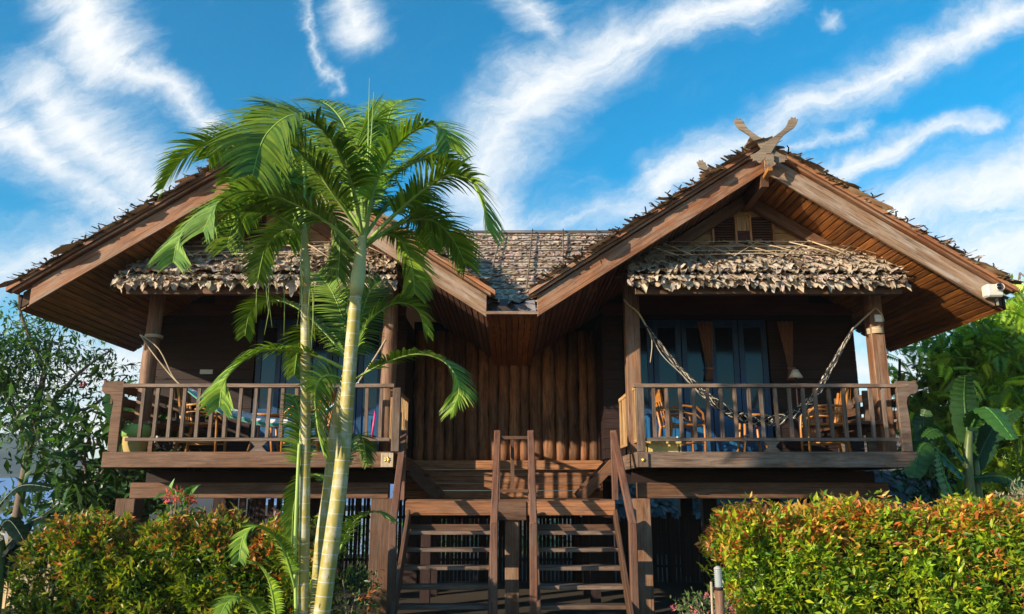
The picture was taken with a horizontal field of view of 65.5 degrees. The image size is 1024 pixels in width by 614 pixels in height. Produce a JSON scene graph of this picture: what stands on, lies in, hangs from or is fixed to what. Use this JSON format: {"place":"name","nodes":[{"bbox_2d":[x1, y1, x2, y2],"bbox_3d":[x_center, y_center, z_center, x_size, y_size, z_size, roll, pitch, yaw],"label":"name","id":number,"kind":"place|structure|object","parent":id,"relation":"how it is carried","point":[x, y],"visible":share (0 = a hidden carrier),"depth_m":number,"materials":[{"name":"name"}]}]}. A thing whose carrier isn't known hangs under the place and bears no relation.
{"place":"outdoors","nodes":[
{"label":"outdoors","id":0,"kind":"place"},
{"bbox_2d":[121,424,150,451],"bbox_3d":[-5.009,1.753,10.597,0.360,0.368,0.360,0,-13,0],"label":"basket","id":1,"kind":"object","parent":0,"point":[129,430],"visible":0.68,"depth_m":10.46,"materials":[{"name":"wicker"}]},
{"bbox_2d":[0,433,576,490],"bbox_3d":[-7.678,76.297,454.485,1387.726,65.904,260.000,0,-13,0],"label":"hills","id":2,"kind":"structure","parent":0,"point":[15,468],"depth_m":501.32,"materials":[{"name":"green plant"}]},
{"bbox_2d":[266,484,402,553],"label":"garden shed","id":3,"kind":"structure","parent":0,"point":[391,492],"depth_m":20.83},
{"bbox_2d":[1,498,731,613],"bbox_3d":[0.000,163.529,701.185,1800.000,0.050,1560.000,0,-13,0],"label":"ground","id":4,"kind":"structure","parent":0,"point":[663,600],"depth_m":12.60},
{"bbox_2d":[2,538,58,608],"bbox_3d":[-7.803,3.736,11.402,3.557,1.051,0.145,-2,-13,10],"label":"bamboo fence","id":5,"kind":"object","parent":4,"relation":"on","point":[5,595],"visible":0.02,"depth_m":11.13,"materials":[{"name":"beige wood"}]},
{"bbox_2d":[0,478,64,538],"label":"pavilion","id":6,"kind":"structure","parent":4,"relation":"on","point":[7,483],"depth_m":23.93,"materials":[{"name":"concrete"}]},
{"bbox_2d":[0,481,73,613],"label":"banana plant","id":7,"kind":"object","parent":4,"relation":"on","point":[17,529],"visible":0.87,"depth_m":9.56,"materials":[{"name":"green plant"}]},
{"bbox_2d":[0,274,140,592],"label":"broadleaf tree","id":8,"kind":"object","parent":4,"relation":"on","point":[8,374],"visible":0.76,"depth_m":13.47,"materials":[{"name":"green plant"}]},
{"bbox_2d":[0,477,177,576],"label":"flowering shrub","id":9,"kind":"object","parent":4,"relation":"on","point":[7,512],"visible":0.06,"depth_m":15.32,"materials":[{"name":"green plant"}]},
{"bbox_2d":[32,394,149,532],"bbox_3d":[-6.289,2.835,12.665,2.163,3.375,1.277,7,-15,-29],"label":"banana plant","id":10,"kind":"object","parent":4,"relation":"on","point":[107,406],"visible":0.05,"depth_m":12.74,"materials":[{"name":"green plant"}]},
{"bbox_2d":[0,363,201,542],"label":"frangipani tree","id":11,"kind":"object","parent":4,"relation":"on","point":[73,492],"visible":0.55,"depth_m":11.37,"materials":[{"name":"green plant"}]},
{"bbox_2d":[0,502,351,613],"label":"hedge","id":12,"kind":"object","parent":4,"relation":"on","point":[111,563],"visible":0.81,"depth_m":7.38,"materials":[{"name":"green plant"}]},
{"bbox_2d":[150,478,204,559],"bbox_3d":[-3.324,2.535,7.698,0.464,1.726,0.445,-7,-15,28],"label":"flowering shrub","id":13,"kind":"object","parent":4,"relation":"on","point":[190,489],"visible":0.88,"depth_m":7.84,"materials":[{"name":"green plant"}]},
{"bbox_2d":[146,78,506,613],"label":"palm tree","id":14,"kind":"object","parent":4,"relation":"on","point":[354,158],"visible":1,"depth_m":6.17,"materials":[{"name":"green plant"}]},
{"bbox_2d":[331,555,388,613],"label":"flowering shrub","id":15,"kind":"object","parent":4,"relation":"on","point":[342,610],"visible":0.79,"depth_m":7.46,"materials":[{"name":"green plant"}]},
{"bbox_2d":[213,498,575,580],"bbox_3d":[-2.175,4.210,14.677,6.740,1.600,0.135,0,-13,0],"label":"bamboo fence","id":16,"kind":"object","parent":4,"relation":"on","point":[483,557],"visible":0.24,"depth_m":14.59,"materials":[{"name":"brown wood"}]},
{"bbox_2d":[344,507,570,557],"bbox_3d":[-2.335,5.436,18.860,8.246,1.506,2.149,-1,-13,5],"label":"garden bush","id":17,"kind":"object","parent":4,"relation":"on","point":[461,540],"visible":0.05,"depth_m":18.72,"materials":[{"name":"green plant"}]},
{"bbox_2d":[441,515,538,562],"bbox_3d":[-0.826,5.060,18.340,3.150,1.593,2.064,0,-13,0],"label":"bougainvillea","id":18,"kind":"object","parent":4,"relation":"on","point":[470,523],"visible":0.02,"depth_m":18.20,"materials":[{"name":"green plant"}]},
{"bbox_2d":[0,117,1023,613],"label":"stilt house","id":19,"kind":"structure","parent":4,"relation":"on","point":[544,339],"depth_m":11.03,"materials":[{"name":"brown wood"}]},
{"bbox_2d":[173,388,227,451],"bbox_3d":[-4.410,1.621,11.269,0.641,0.933,0.574,1,-13,-5],"label":"armchair","id":20,"kind":"object","parent":19,"relation":"on","point":[179,397],"visible":0.56,"depth_m":11.09,"materials":[{"name":"brown wood"}]},
{"bbox_2d":[139,334,385,427],"bbox_3d":[-3.434,1.024,10.976,3.405,1.282,0.307,0,-13,0],"label":"hammock","id":21,"kind":"object","parent":19,"relation":"hanging from","point":[260,420],"visible":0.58,"depth_m":10.95,"materials":[{"name":"fabric"}]},
{"bbox_2d":[246,413,279,451],"bbox_3d":[-3.600,1.866,11.577,0.500,0.598,0.500,0,-13,0],"label":"side table","id":22,"kind":"object","parent":19,"relation":"on","point":[276,434],"visible":0.2,"depth_m":11.47,"materials":[{"name":"brown wood"}]},
{"bbox_2d":[280,389,336,451],"bbox_3d":[-2.890,1.654,11.412,0.641,0.933,0.573,-2,-13,8],"label":"armchair","id":23,"kind":"object","parent":19,"relation":"on","point":[333,395],"visible":0.2,"depth_m":11.43,"materials":[{"name":"brown wood"}]},
{"bbox_2d":[352,435,377,450],"bbox_3d":[-1.991,1.818,10.585,0.374,0.226,0.226,-5,-14,21],"label":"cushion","id":24,"kind":"object","parent":19,"relation":"on","point":[375,443],"visible":0.19,"depth_m":10.53,"materials":[{"name":"green fabric"}]},
{"bbox_2d":[371,411,375,443],"bbox_3d":[-1.832,1.595,10.485,0.104,0.447,0.028,-11,-17,39],"label":"pink pole","id":25,"kind":"object","parent":19,"relation":"attached to","point":[373,424],"visible":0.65,"depth_m":10.48,"materials":[{"name":"plastic"}]},
{"bbox_2d":[650,388,706,451],"bbox_3d":[2.390,1.665,11.461,0.641,0.933,0.573,2,-13,-8],"label":"armchair","id":26,"kind":"object","parent":19,"relation":"on","point":[659,396],"visible":0.74,"depth_m":11.34,"materials":[{"name":"brown wood"}]},
{"bbox_2d":[697,321,714,380],"bbox_3d":[3.091,0.691,12.648,0.256,0.951,0.081,0,-13,0],"label":"curtain","id":27,"kind":"object","parent":19,"relation":"hanging from","point":[705,328],"visible":1,"depth_m":12.69,"materials":[{"name":"brown fabric"}]},
{"bbox_2d":[737,413,767,451],"bbox_3d":[3.500,1.877,11.626,0.500,0.598,0.500,0,-13,0],"label":"side table","id":28,"kind":"object","parent":19,"relation":"on","point":[744,445],"visible":0.2,"depth_m":11.66,"materials":[{"name":"brown wood"}]},
{"bbox_2d":[623,299,883,426],"bbox_3d":[3.349,0.769,11.006,3.608,1.758,0.301,0,-13,0],"label":"hammock","id":29,"kind":"object","parent":19,"relation":"hanging from","point":[727,410],"visible":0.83,"depth_m":10.94,"materials":[{"name":"fabric"}]},
{"bbox_2d":[777,321,795,380],"bbox_3d":[4.371,0.691,12.648,0.256,0.951,0.081,0,-13,0],"label":"curtain","id":30,"kind":"object","parent":19,"relation":"hanging from","point":[785,328],"visible":0.91,"depth_m":12.69,"materials":[{"name":"brown fabric"}]},
{"bbox_2d":[789,369,802,448],"bbox_3d":[4.372,1.615,12.148,0.240,1.334,0.234,0,-13,0],"label":"floor lamp","id":31,"kind":"object","parent":19,"relation":"on","point":[795,374],"visible":0.49,"depth_m":12.21,"materials":[{"name":"white plastic"}]},
{"bbox_2d":[800,388,851,451],"bbox_3d":[4.480,1.643,11.364,0.641,0.933,0.573,-2,-13,8],"label":"armchair","id":32,"kind":"object","parent":19,"relation":"on","point":[837,412],"visible":0.63,"depth_m":11.21,"materials":[{"name":"brown wood"}]},
{"bbox_2d":[670,584,739,613],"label":"flowering shrub","id":33,"kind":"object","parent":4,"relation":"on","point":[699,610],"visible":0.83,"depth_m":7.14,"materials":[{"name":"green plant"}]},
{"bbox_2d":[575,512,848,582],"bbox_3d":[3.700,4.350,14.439,5.090,1.221,0.135,0,-13,0],"label":"bamboo fence","id":34,"kind":"object","parent":4,"relation":"on","point":[672,536],"visible":0.24,"depth_m":14.37,"materials":[{"name":"brown wood"}]},
{"bbox_2d":[710,582,713,613],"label":"plant stake","id":35,"kind":"object","parent":4,"relation":"on","point":[711,595],"visible":1,"depth_m":6.90,"materials":[{"name":"brown wood"}]},
{"bbox_2d":[714,566,724,613],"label":"garden lamp","id":36,"kind":"object","parent":4,"relation":"on","point":[719,598],"visible":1,"depth_m":6.80,"materials":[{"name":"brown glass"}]},
{"bbox_2d":[694,489,1023,613],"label":"hedge","id":37,"kind":"object","parent":4,"relation":"on","point":[797,557],"visible":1,"depth_m":7.62,"materials":[{"name":"green plant"}]},
{"bbox_2d":[880,392,998,506],"bbox_3d":[10.784,3.680,16.932,5.893,4.643,3.608,0,-13,0],"label":"dark leaf tree","id":38,"kind":"object","parent":4,"relation":"on","point":[932,492],"visible":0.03,"depth_m":17.18,"materials":[{"name":"green plant"}]},
{"bbox_2d":[886,272,1023,506],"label":"feather leaf tree","id":39,"kind":"object","parent":4,"relation":"on","point":[986,354],"visible":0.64,"depth_m":13.49,"materials":[{"name":"green plant"}]},
{"bbox_2d":[904,375,1023,527],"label":"banana plant","id":40,"kind":"object","parent":4,"relation":"on","point":[981,433],"visible":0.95,"depth_m":10.57,"materials":[{"name":"green plant"}]},
{"bbox_2d":[0,0,1023,458],"label":"sky","id":41,"kind":"structure","parent":0,"point":[584,114],"materials":[{"name":"blue"}]},
{"bbox_2d":[646,441,681,451],"bbox_3d":[1.992,1.880,10.660,0.500,0.148,0.380,0,-13,0],"label":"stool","id":42,"kind":"object","parent":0,"point":[663,446],"visible":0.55,"depth_m":10.49,"materials":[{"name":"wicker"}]},
{"bbox_2d":[657,436,677,437],"bbox_3d":[2.002,1.762,10.616,0.380,0.058,0.220,0,-13,0],"label":"paper stack","id":43,"kind":"object","parent":42,"relation":"on","point":[665,436],"visible":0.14,"depth_m":10.51,"materials":[{"name":"white paper"}]},
{"bbox_2d":[612,419,963,554],"bbox_3d":[7.747,4.897,22.293,10.704,3.687,5.614,0,-13,0],"label":"thatched hut","id":44,"kind":"object","parent":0,"point":[660,507],"visible":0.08,"depth_m":20.12,"materials":[{"name":"plant"}]},
{"bbox_2d":[994,472,1023,507],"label":"flowering shrub","id":45,"kind":"object","parent":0,"point":[1020,492],"visible":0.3,"depth_m":8.94,"materials":[{"name":"green plant"}]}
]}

